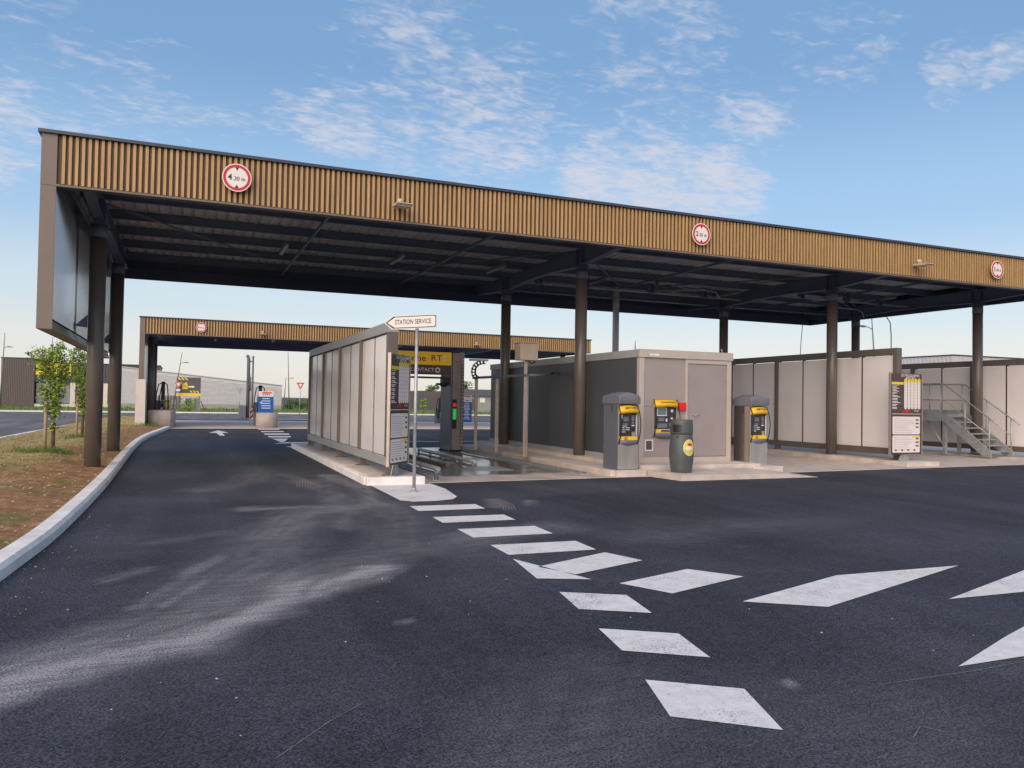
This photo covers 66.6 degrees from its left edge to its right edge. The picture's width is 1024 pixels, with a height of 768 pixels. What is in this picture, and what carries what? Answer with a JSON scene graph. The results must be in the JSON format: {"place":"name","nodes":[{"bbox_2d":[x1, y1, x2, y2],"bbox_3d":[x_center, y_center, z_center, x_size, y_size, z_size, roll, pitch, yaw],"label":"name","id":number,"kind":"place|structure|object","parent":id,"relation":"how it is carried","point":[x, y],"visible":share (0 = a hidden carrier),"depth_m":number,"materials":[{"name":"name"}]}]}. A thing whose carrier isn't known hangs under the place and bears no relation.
{"place":"outdoors","nodes":[
{"label":"outdoors","id":0,"kind":"place"},
{"bbox_2d":[1,422,159,479],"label":"weed grass","id":1,"kind":"structure","parent":0,"point":[43,449],"depth_m":18.60,"materials":[{"name":"plant"}]},
{"bbox_2d":[0,357,162,406],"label":"shop building","id":2,"kind":"structure","parent":0,"point":[20,382],"depth_m":99.70,"materials":[{"name":"metal"}]},
{"bbox_2d":[35,382,69,403],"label":"window","id":3,"kind":"structure","parent":2,"relation":"in","point":[66,400],"depth_m":101.23,"materials":[{"name":"grey glass"}]},
{"bbox_2d":[36,363,70,375],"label":"shop sign","id":4,"kind":"object","parent":2,"relation":"attached to","point":[37,373],"visible":0.13,"depth_m":101.07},
{"bbox_2d":[0,416,164,549],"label":"soil terrain","id":5,"kind":"structure","parent":0,"point":[11,521],"depth_m":14.10,"materials":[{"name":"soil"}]},
{"bbox_2d":[43,393,47,447],"bbox_3d":[-11.192,1.022,18.685,0.077,1.630,0.070,1,-1,-23],"label":"tree stake","id":6,"kind":"object","parent":5,"relation":"on","point":[45,429],"visible":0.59,"depth_m":18.66,"materials":[{"name":"brown wood"}]},
{"bbox_2d":[25,340,76,451],"bbox_3d":[-11.143,0.339,18.764,1.112,2.942,0.947,1,-1,-23],"label":"sapling","id":7,"kind":"object","parent":5,"relation":"on","point":[56,384],"visible":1,"depth_m":18.70,"materials":[{"name":"green plant"}]},
{"bbox_2d":[67,347,86,437],"bbox_3d":[-14.313,0.309,25.859,0.846,3.231,0.818,0,-2,44],"label":"sapling","id":8,"kind":"object","parent":5,"relation":"on","point":[81,373],"visible":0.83,"depth_m":25.79,"materials":[{"name":"green plant"}]},
{"bbox_2d":[75,395,78,435],"bbox_3d":[-14.389,1.162,25.768,0.077,1.580,0.070,1,-1,-23],"label":"tree stake","id":9,"kind":"object","parent":5,"relation":"on","point":[76,427],"visible":0.66,"depth_m":25.75,"materials":[{"name":"brown wood"}]},
{"bbox_2d":[121,366,282,409],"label":"warehouse","id":10,"kind":"structure","parent":0,"point":[217,392],"depth_m":104.41,"materials":[{"name":"silver metal"}]},
{"bbox_2d":[0,404,489,414],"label":"grass verge","id":11,"kind":"object","parent":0,"point":[38,408],"depth_m":89.56,"materials":[{"name":"plant"}]},
{"bbox_2d":[0,334,10,407],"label":"street lamp","id":12,"kind":"object","parent":11,"relation":"on","point":[2,371],"visible":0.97,"depth_m":85.04,"materials":[{"name":"metal"}]},
{"bbox_2d":[156,395,181,409],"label":"fence","id":13,"kind":"object","parent":11,"relation":"on","point":[171,398],"visible":0.29,"depth_m":92.62,"materials":[{"name":"metal"}]},
{"bbox_2d":[172,355,188,409],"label":"street lamp","id":14,"kind":"object","parent":11,"relation":"on","point":[176,386],"visible":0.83,"depth_m":91.79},
{"bbox_2d":[179,398,196,410],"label":"bush","id":15,"kind":"object","parent":11,"relation":"on","point":[189,402],"visible":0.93,"depth_m":83.80,"materials":[{"name":"green plant"}]},
{"bbox_2d":[176,377,200,411],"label":"billboard","id":16,"kind":"object","parent":11,"relation":"on","point":[190,386],"visible":0.94,"depth_m":83.16},
{"bbox_2d":[288,359,289,409],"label":"street lamp","id":17,"kind":"object","parent":11,"relation":"on","point":[288,387],"visible":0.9,"depth_m":106.47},
{"bbox_2d":[0,412,489,436],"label":"road","id":18,"kind":"structure","parent":0,"point":[11,423],"depth_m":58.60,"materials":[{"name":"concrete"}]},
{"bbox_2d":[238,405,245,417],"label":"service box","id":19,"kind":"object","parent":18,"relation":"on","point":[241,411],"visible":1,"depth_m":62.22,"materials":[{"name":"grey plastic"}]},
{"bbox_2d":[246,354,253,417],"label":"vent pipes","id":20,"kind":"object","parent":18,"relation":"on","point":[249,397],"visible":0.94,"depth_m":62.62,"materials":[{"name":"metal"}]},
{"bbox_2d":[296,382,303,415],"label":"give way sign","id":21,"kind":"object","parent":18,"relation":"on","point":[300,384],"visible":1,"depth_m":74.00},
{"bbox_2d":[281,399,307,408],"bbox_3d":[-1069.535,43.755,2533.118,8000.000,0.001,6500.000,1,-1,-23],"label":"ground","id":22,"kind":"structure","parent":0,"point":[298,400],"depth_m":361.63,"materials":[{"name":"plant"}]},
{"bbox_2d":[0,426,169,580],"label":"kerb","id":23,"kind":"structure","parent":22,"relation":"on","point":[18,553],"depth_m":9.24,"materials":[{"name":"concrete"}]},
{"bbox_2d":[0,410,489,415],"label":"kerb","id":24,"kind":"structure","parent":22,"relation":"on","point":[176,412],"depth_m":75.67,"materials":[{"name":"concrete"}]},
{"bbox_2d":[410,391,440,409],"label":"building","id":25,"kind":"structure","parent":22,"relation":"on","point":[431,398],"depth_m":129.66,"materials":[{"name":"concrete"}]},
{"bbox_2d":[902,354,1023,369],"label":"building","id":26,"kind":"structure","parent":22,"relation":"on","point":[934,359],"depth_m":65.91,"materials":[{"name":"silver metal"}]},
{"bbox_2d":[174,420,489,428],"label":"road","id":27,"kind":"structure","parent":0,"point":[203,424],"depth_m":47.34,"materials":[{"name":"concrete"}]},
{"bbox_2d":[147,409,175,427],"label":"planter wall","id":28,"kind":"structure","parent":27,"relation":"on","point":[162,417],"depth_m":39.53,"materials":[{"name":"concrete"}]},
{"bbox_2d":[155,382,169,409],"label":"fuel pump","id":29,"kind":"object","parent":27,"relation":"on","point":[162,404],"visible":0.67,"depth_m":42.33,"materials":[{"name":"black plastic"}]},
{"bbox_2d":[253,385,264,425],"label":"fuel pump","id":30,"kind":"object","parent":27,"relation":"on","point":[255,407],"visible":0.41,"depth_m":45.11,"materials":[{"name":"black plastic"}]},
{"bbox_2d":[256,412,277,427],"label":"concrete drum","id":31,"kind":"object","parent":27,"relation":"on","point":[266,420],"visible":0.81,"depth_m":41.86,"materials":[{"name":"concrete"}]},
{"bbox_2d":[258,391,273,412],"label":"price totem","id":32,"kind":"object","parent":31,"relation":"on","point":[265,401],"visible":1,"depth_m":42.13,"materials":[{"name":"plastic"}]},
{"bbox_2d":[135,316,590,424],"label":"fuel canopy","id":33,"kind":"object","parent":27,"relation":"on","point":[155,332],"visible":0.7,"depth_m":43.94,"materials":[{"name":"wood"}]},
{"bbox_2d":[196,323,205,331],"bbox_3d":[-15.782,-2.869,39.552,0.500,0.500,0.106,1,-1,-23],"label":"height limit sign","id":34,"kind":"object","parent":33,"relation":"attached to","point":[200,327],"visible":1,"depth_m":39.50,"materials":[{"name":"metal"}]},
{"bbox_2d":[434,398,440,422],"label":"fuel pump","id":35,"kind":"object","parent":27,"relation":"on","point":[437,416],"visible":0.49,"depth_m":56.09,"materials":[{"name":"black plastic"}]},
{"bbox_2d":[463,395,471,421],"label":"price totem","id":36,"kind":"object","parent":27,"relation":"on","point":[467,415],"visible":0.84,"depth_m":55.10,"materials":[{"name":"plastic"}]},
{"bbox_2d":[291,443,424,485],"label":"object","id":37,"kind":"structure","parent":0,"point":[370,474],"depth_m":16.74,"materials":[{"name":"concrete"}]},
{"bbox_2d":[306,323,398,475],"bbox_3d":[-4.296,0.358,19.713,0.280,2.970,10.330,1,-1,-23],"label":"wash screen","id":38,"kind":"object","parent":37,"relation":"on","point":[347,393],"visible":0.92,"depth_m":18.15,"materials":[{"name":"plastic"}]},
{"bbox_2d":[386,352,410,476],"bbox_3d":[-2.242,0.593,15.095,0.200,2.350,0.964,1,-1,15],"label":"programme board","id":39,"kind":"object","parent":37,"relation":"on","point":[398,410],"visible":1,"depth_m":15.01,"materials":[{"name":"metal"}]},
{"bbox_2d":[425,384,439,391],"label":"tree","id":40,"kind":"object","parent":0,"point":[433,388],"visible":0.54,"depth_m":133.30,"materials":[{"name":"green plant"}]},
{"bbox_2d":[439,389,490,411],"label":"building","id":41,"kind":"structure","parent":0,"point":[484,400],"depth_m":117.73,"materials":[{"name":"white paint"}]},
{"bbox_2d":[0,419,1023,767],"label":"forecourt road","id":42,"kind":"structure","parent":0,"point":[458,649],"depth_m":5.64,"materials":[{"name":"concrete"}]},
{"bbox_2d":[276,702,363,757],"bbox_3d":[-0.924,1.671,3.792,0.026,0.001,0.707,0,-1,22],"label":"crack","id":43,"kind":"object","parent":42,"relation":"on","point":[316,730],"visible":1,"depth_m":3.75,"materials":[{"name":"asphalt"}]},
{"bbox_2d":[371,484,456,501],"bbox_3d":[-1.637,1.891,13.662,1.210,0.001,2.540,1,-1,-23],"label":"road marking","id":44,"kind":"object","parent":42,"relation":"on","point":[429,492],"visible":1,"depth_m":13.55,"materials":[{"name":"paint"}]},
{"bbox_2d":[385,314,436,491],"bbox_3d":[-1.819,0.339,13.757,1.134,3.108,0.168,0,-1,23],"label":"direction sign","id":45,"kind":"object","parent":44,"relation":"on","point":[416,322],"visible":1,"depth_m":13.69,"materials":[{"name":"metal"}]},
{"bbox_2d":[410,504,484,510],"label":"road marking","id":46,"kind":"object","parent":42,"relation":"on","point":[445,507],"visible":1,"depth_m":11.72,"materials":[{"name":"paint"}]},
{"bbox_2d":[0,433,933,735],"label":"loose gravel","id":47,"kind":"structure","parent":42,"relation":"on","point":[68,557],"depth_m":10.37,"materials":[{"name":"gravel"}]},
{"bbox_2d":[433,514,514,522],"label":"road marking","id":48,"kind":"object","parent":42,"relation":"on","point":[447,519],"visible":1,"depth_m":10.65,"materials":[{"name":"paint"}]},
{"bbox_2d":[458,526,550,536],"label":"road marking","id":49,"kind":"object","parent":42,"relation":"on","point":[499,531],"visible":1,"depth_m":9.62,"materials":[{"name":"paint"}]},
{"bbox_2d":[36,128,1023,466],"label":"car wash canopy","id":50,"kind":"object","parent":42,"relation":"on","point":[114,212],"visible":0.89,"depth_m":20.62,"materials":[{"name":"metal"}]},
{"bbox_2d":[222,164,251,191],"bbox_3d":[-5.168,-3.862,14.630,0.524,0.524,0.106,1,-1,-23],"label":"height limit sign","id":51,"kind":"object","parent":50,"relation":"attached to","point":[236,177],"visible":1,"depth_m":14.58,"materials":[{"name":"metal"}]},
{"bbox_2d":[279,235,288,254],"bbox_3d":[-6.122,-3.777,20.927,0.100,0.385,1.500,1,-1,-23],"label":"strip light","id":52,"kind":"object","parent":50,"relation":"hanging from","point":[284,247],"visible":0.9,"depth_m":20.64,"materials":[{"name":"grey plastic"}]},
{"bbox_2d":[389,252,405,264],"bbox_3d":[-3.268,-3.701,22.185,0.100,0.385,1.500,1,-1,-23],"label":"strip light","id":53,"kind":"object","parent":50,"relation":"hanging from","point":[397,258],"visible":0.9,"depth_m":22.02,"materials":[{"name":"grey plastic"}]},
{"bbox_2d":[392,198,412,208],"bbox_3d":[-2.219,-3.638,15.653,0.320,0.215,0.527,1,-1,-23],"label":"floodlight","id":54,"kind":"object","parent":50,"relation":"attached to","point":[399,203],"visible":1,"depth_m":15.52,"materials":[{"name":"metal"}]},
{"bbox_2d":[485,263,506,273],"bbox_3d":[-0.489,-3.625,23.520,0.100,0.385,1.500,1,-1,-23],"label":"strip light","id":55,"kind":"object","parent":50,"relation":"hanging from","point":[495,268],"visible":0.9,"depth_m":23.40,"materials":[{"name":"grey plastic"}]},
{"bbox_2d":[589,268,609,284],"bbox_3d":[2.778,-3.524,25.549,0.100,0.385,1.500,1,-1,-23],"label":"strip light","id":56,"kind":"object","parent":50,"relation":"hanging from","point":[604,278],"visible":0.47,"depth_m":25.27,"materials":[{"name":"grey plastic"}]},
{"bbox_2d":[610,286,621,351],"bbox_3d":[3.635,-0.680,27.383,0.340,5.522,0.280,1,-1,-23],"label":"service mast","id":57,"kind":"object","parent":50,"relation":"attached to","point":[615,337],"visible":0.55,"depth_m":27.36,"materials":[{"name":"metal"}]},
{"bbox_2d":[527,277,740,300],"bbox_3d":[4.332,-3.271,26.418,8.450,0.360,0.200,1,-1,-23],"label":"pipe run","id":58,"kind":"object","parent":50,"relation":"attached to","point":[650,290],"visible":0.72,"depth_m":26.48,"materials":[{"name":"metal"}]},
{"bbox_2d":[512,285,826,314],"bbox_3d":[6.509,-3.183,29.616,14.950,0.315,0.200,1,-1,-23],"label":"pipe run","id":59,"kind":"object","parent":50,"relation":"attached to","point":[590,293],"visible":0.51,"depth_m":29.00,"materials":[{"name":"metal"}]},
{"bbox_2d":[661,284,686,294],"bbox_3d":[5.703,-3.432,27.488,0.100,0.385,1.500,1,-1,-23],"label":"strip light","id":60,"kind":"object","parent":50,"relation":"hanging from","point":[684,288],"visible":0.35,"depth_m":27.33,"materials":[{"name":"grey plastic"}]},
{"bbox_2d":[655,279,718,298],"bbox_3d":[5.691,-3.103,25.406,2.130,0.640,0.220,1,-1,6],"label":"hose boom","id":61,"kind":"object","parent":50,"relation":"hanging from","point":[656,285],"visible":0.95,"depth_m":25.43,"materials":[{"name":"metal"}]},
{"bbox_2d":[692,223,709,244],"bbox_3d":[4.521,-3.589,18.716,0.524,0.524,0.106,1,-1,-23],"label":"height limit sign","id":62,"kind":"object","parent":50,"relation":"attached to","point":[700,233],"visible":1,"depth_m":18.67,"materials":[{"name":"metal"}]},
{"bbox_2d":[779,293,908,307],"bbox_3d":[12.038,-3.116,28.149,6.300,0.340,0.200,1,-1,-23],"label":"pipe run","id":63,"kind":"object","parent":50,"relation":"attached to","point":[846,299],"visible":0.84,"depth_m":28.15,"materials":[{"name":"metal"}]},
{"bbox_2d":[863,305,891,355],"bbox_3d":[13.337,-1.375,28.452,1.422,2.916,0.034,1,-1,-23],"label":"hose","id":64,"kind":"object","parent":50,"relation":"hanging from","point":[888,320],"visible":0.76,"depth_m":28.68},
{"bbox_2d":[913,259,934,266],"bbox_3d":[11.230,-3.316,21.326,0.320,0.215,0.527,1,-1,-23],"label":"floodlight","id":65,"kind":"object","parent":50,"relation":"attached to","point":[918,263],"visible":1,"depth_m":21.25,"materials":[{"name":"metal"}]},
{"bbox_2d":[991,261,1003,278],"bbox_3d":[14.147,-3.337,22.776,0.524,0.524,0.106,1,-1,-23],"label":"height limit sign","id":66,"kind":"object","parent":50,"relation":"attached to","point":[997,270],"visible":1,"depth_m":22.73,"materials":[{"name":"metal"}]},
{"bbox_2d":[491,541,594,554],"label":"road marking","id":67,"kind":"object","parent":42,"relation":"on","point":[528,548],"visible":1,"depth_m":8.59,"materials":[{"name":"paint"}]},
{"bbox_2d":[514,559,588,578],"bbox_3d":[0.216,1.774,7.395,0.387,0.001,1.126,2,-2,-39],"label":"road marking","id":68,"kind":"object","parent":42,"relation":"on","point":[534,570],"visible":1,"depth_m":7.31,"materials":[{"name":"paint"}]},
{"bbox_2d":[538,552,640,573],"bbox_3d":[0.814,1.793,7.806,0.522,0.001,1.092,0,-2,43],"label":"road marking","id":69,"kind":"object","parent":42,"relation":"on","point":[590,563],"visible":1,"depth_m":7.79,"materials":[{"name":"paint"}]},
{"bbox_2d":[560,592,650,612],"bbox_3d":[0.736,1.756,6.280,0.742,0.001,0.532,1,-1,7],"label":"road marking","id":70,"kind":"object","parent":42,"relation":"on","point":[608,602],"visible":1,"depth_m":6.27,"materials":[{"name":"paint"}]},
{"bbox_2d":[599,628,708,656],"bbox_3d":[0.936,1.735,5.241,0.734,0.001,0.481,1,-1,10],"label":"road marking","id":71,"kind":"object","parent":42,"relation":"on","point":[654,642],"visible":1,"depth_m":5.23,"materials":[{"name":"paint"}]},
{"bbox_2d":[621,569,742,592],"bbox_3d":[1.563,1.789,7.122,1.154,0.001,0.524,2,-2,-41],"label":"road marking","id":72,"kind":"object","parent":42,"relation":"on","point":[678,581],"visible":1,"depth_m":7.08,"materials":[{"name":"paint"}]},
{"bbox_2d":[646,680,782,729],"bbox_3d":[1.056,1.712,4.185,0.532,0.001,0.700,1,-1,-3],"label":"road marking","id":73,"kind":"object","parent":42,"relation":"on","point":[738,706],"visible":1,"depth_m":4.17,"materials":[{"name":"paint"}]},
{"bbox_2d":[646,468,814,480],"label":"concrete slab","id":74,"kind":"structure","parent":42,"relation":"on","point":[720,474],"depth_m":17.18,"materials":[{"name":"concrete"}]},
{"bbox_2d":[669,419,693,472],"bbox_3d":[3.728,1.358,17.126,0.533,1.150,0.540,1,-1,-23],"label":"litter bin","id":75,"kind":"object","parent":74,"relation":"on","point":[681,451],"visible":1,"depth_m":16.92,"materials":[{"name":"plastic"}]},
{"bbox_2d":[744,565,957,606],"bbox_3d":[3.223,1.817,7.181,3.098,0.001,0.537,2,-2,-40],"label":"road marking","id":76,"kind":"object","parent":42,"relation":"on","point":[843,588],"visible":1,"depth_m":6.90,"materials":[{"name":"paint"}]},
{"bbox_2d":[860,319,874,356],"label":"street lamp","id":77,"kind":"object","parent":42,"relation":"on","point":[872,332],"visible":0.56,"depth_m":54.01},
{"bbox_2d":[884,661,1023,683],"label":"road crack","id":78,"kind":"object","parent":42,"relation":"on","point":[953,673],"visible":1,"depth_m":4.71,"materials":[{"name":"asphalt"}]},
{"bbox_2d":[950,570,1023,598],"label":"road marking","id":79,"kind":"object","parent":42,"relation":"on","point":[1013,583],"visible":1,"depth_m":7.01,"materials":[{"name":"paint"}]},
{"bbox_2d":[959,627,1023,665],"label":"road marking","id":80,"kind":"object","parent":42,"relation":"on","point":[1011,645],"visible":1,"depth_m":5.18,"materials":[{"name":"paint"}]},
{"bbox_2d":[0,0,1023,397],"label":"sky","id":81,"kind":"structure","parent":0,"point":[901,120],"materials":[{"name":"blue"}]},
{"bbox_2d":[408,448,647,482],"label":"wash pavement","id":82,"kind":"structure","parent":0,"point":[455,472],"depth_m":17.73,"materials":[{"name":"concrete"}]},
{"bbox_2d":[398,464,439,480],"bbox_3d":[-3.445,1.958,20.144,0.140,0.101,9.950,1,-1,-23],"label":"floor rail","id":83,"kind":"object","parent":82,"relation":"on","point":[431,476],"visible":0.36,"depth_m":16.29,"materials":[{"name":"metal"}]},
{"bbox_2d":[402,459,440,473],"bbox_3d":[-2.883,1.927,19.920,0.200,0.171,6.600,1,-1,-23],"label":"floor rail","id":84,"kind":"object","parent":82,"relation":"on","point":[436,469],"visible":0.39,"depth_m":17.70,"materials":[{"name":"metal"}]},
{"bbox_2d":[409,454,449,466],"bbox_3d":[-2.506,2.005,21.082,0.120,0.081,4.950,1,-1,-23],"label":"floor rail","id":85,"kind":"object","parent":82,"relation":"on","point":[436,462],"visible":0.56,"depth_m":19.93,"materials":[{"name":"metal"}]},
{"bbox_2d":[398,350,464,451],"bbox_3d":[-3.488,0.538,24.324,3.900,3.128,1.259,1,-1,-23],"label":"wash gantry","id":86,"kind":"object","parent":82,"relation":"on","point":[448,367],"visible":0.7,"depth_m":24.47,"materials":[{"name":"metal"}]},
{"bbox_2d":[416,448,477,466],"bbox_3d":[-1.876,1.977,21.365,0.200,0.171,4.980,1,-1,-23],"label":"floor rail","id":87,"kind":"object","parent":82,"relation":"on","point":[458,458],"visible":0.98,"depth_m":20.87,"materials":[{"name":"metal"}]},
{"bbox_2d":[455,452,511,463],"bbox_3d":[-0.894,2.088,22.223,0.060,0.021,4.500,1,-1,-23],"label":"floor rail","id":88,"kind":"object","parent":82,"relation":"on","point":[484,458],"visible":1,"depth_m":21.82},
{"bbox_2d":[467,466,512,470],"bbox_3d":[-0.552,2.016,18.623,0.850,0.007,1.000,1,-1,-23],"label":"floor plate","id":89,"kind":"object","parent":82,"relation":"on","point":[483,468],"visible":1,"depth_m":18.56,"materials":[{"name":"metal"}]},
{"bbox_2d":[462,449,587,474],"bbox_3d":[-0.208,2.079,21.780,0.140,0.041,9.450,1,-1,-23],"label":"floor rail","id":90,"kind":"object","parent":82,"relation":"on","point":[540,465],"visible":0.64,"depth_m":20.10,"materials":[{"name":"metal"}]},
{"bbox_2d":[614,469,646,476],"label":"terminal pavement","id":91,"kind":"structure","parent":82,"relation":"on","point":[623,473],"depth_m":17.19,"materials":[{"name":"concrete"}]},
{"bbox_2d":[463,441,760,475],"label":"kiosk pavement","id":92,"kind":"structure","parent":0,"point":[591,464],"depth_m":19.89,"materials":[{"name":"concrete"}]},
{"bbox_2d":[469,359,553,456],"bbox_3d":[0.153,0.609,22.960,1.540,2.805,3.800,2,-2,-26],"label":"cable rack","id":93,"kind":"object","parent":92,"relation":"on","point":[525,414],"visible":1,"depth_m":22.71,"materials":[{"name":"metal"}]},
{"bbox_2d":[514,342,538,363],"bbox_3d":[0.413,-0.830,21.107,0.622,0.566,0.478,1,-1,-23],"label":"control box","id":94,"kind":"object","parent":93,"relation":"on","point":[526,351],"visible":1,"depth_m":20.92,"materials":[{"name":"metal"}]},
{"bbox_2d":[489,349,732,462],"bbox_3d":[2.353,0.555,23.293,2.720,2.820,9.741,1,-1,-23],"label":"technical kiosk","id":95,"kind":"object","parent":92,"relation":"on","point":[698,383],"visible":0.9,"depth_m":19.33,"materials":[{"name":"silver metal"}]},
{"bbox_2d":[651,398,679,440],"bbox_3d":[3.684,0.853,18.548,0.740,1.005,0.192,1,-1,-23],"label":"wall pay station","id":96,"kind":"object","parent":95,"relation":"attached to","point":[664,412],"depth_m":18.52,"materials":[{"name":"yellow plastic"}]},
{"bbox_2d":[678,402,685,409],"bbox_3d":[4.104,0.543,18.793,0.190,0.190,0.076,1,-1,-23],"label":"alarm box","id":97,"kind":"object","parent":95,"relation":"attached to","point":[682,406],"visible":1,"depth_m":18.75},
{"bbox_2d":[688,364,726,455],"bbox_3d":[4.788,0.646,19.119,1.137,2.240,0.161,1,-1,-23],"label":"door","id":98,"kind":"structure","parent":95,"relation":"in","point":[706,383],"depth_m":19.12,"materials":[{"name":"silver metal"}]},
{"bbox_2d":[603,392,640,469],"bbox_3d":[2.499,1.048,17.688,0.580,1.737,0.765,2,-2,-27],"label":"pay station","id":99,"kind":"object","parent":92,"relation":"on","point":[620,437],"visible":1,"depth_m":17.49,"materials":[{"name":"silver metal"}]},
{"bbox_2d":[648,444,1023,476],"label":"station pavement","id":100,"kind":"structure","parent":0,"point":[790,464],"depth_m":23.34,"materials":[{"name":"concrete"}]},
{"bbox_2d":[752,464,782,471],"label":"terminal pavement","id":101,"kind":"structure","parent":100,"relation":"on","point":[771,467],"depth_m":18.86,"materials":[{"name":"concrete"}]},
{"bbox_2d":[733,395,770,464],"bbox_3d":[5.970,1.134,19.391,0.580,1.737,0.765,2,-1,-25],"label":"pay station","id":102,"kind":"object","parent":101,"relation":"on","point":[750,432],"visible":0.96,"depth_m":19.19,"materials":[{"name":"silver metal"}]},
{"bbox_2d":[731,445,939,466],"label":"concrete slab","id":103,"kind":"structure","parent":100,"relation":"on","point":[851,457],"depth_m":23.45,"materials":[{"name":"concrete"}]},
{"bbox_2d":[731,348,901,459],"bbox_3d":[9.269,0.642,27.146,0.280,3.230,10.080,1,-1,-23],"label":"wash screen","id":104,"kind":"object","parent":103,"relation":"on","point":[794,393],"visible":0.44,"depth_m":25.31,"materials":[{"name":"plastic"}]},
{"bbox_2d":[888,372,922,460],"bbox_3d":[11.106,0.928,22.065,1.254,2.480,0.200,1,-1,-23],"label":"programme board","id":105,"kind":"object","parent":103,"relation":"on","point":[905,416],"visible":1,"depth_m":21.99,"materials":[{"name":"metal"}]},
{"bbox_2d":[811,442,1023,459],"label":"concrete curb","id":106,"kind":"structure","parent":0,"point":[970,454],"depth_m":27.03,"materials":[{"name":"concrete"}]},
{"bbox_2d":[866,383,1019,457],"bbox_3d":[15.063,1.213,27.855,1.111,2.451,5.562,1,-1,-23],"label":"steel stair","id":107,"kind":"object","parent":106,"relation":"on","point":[950,418],"visible":0.62,"depth_m":26.53,"materials":[{"name":"metal"}]},
{"bbox_2d":[902,359,1023,453],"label":"wash screen","id":108,"kind":"object","parent":106,"relation":"on","point":[1003,386],"visible":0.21,"depth_m":27.11,"materials":[{"name":"metal"}]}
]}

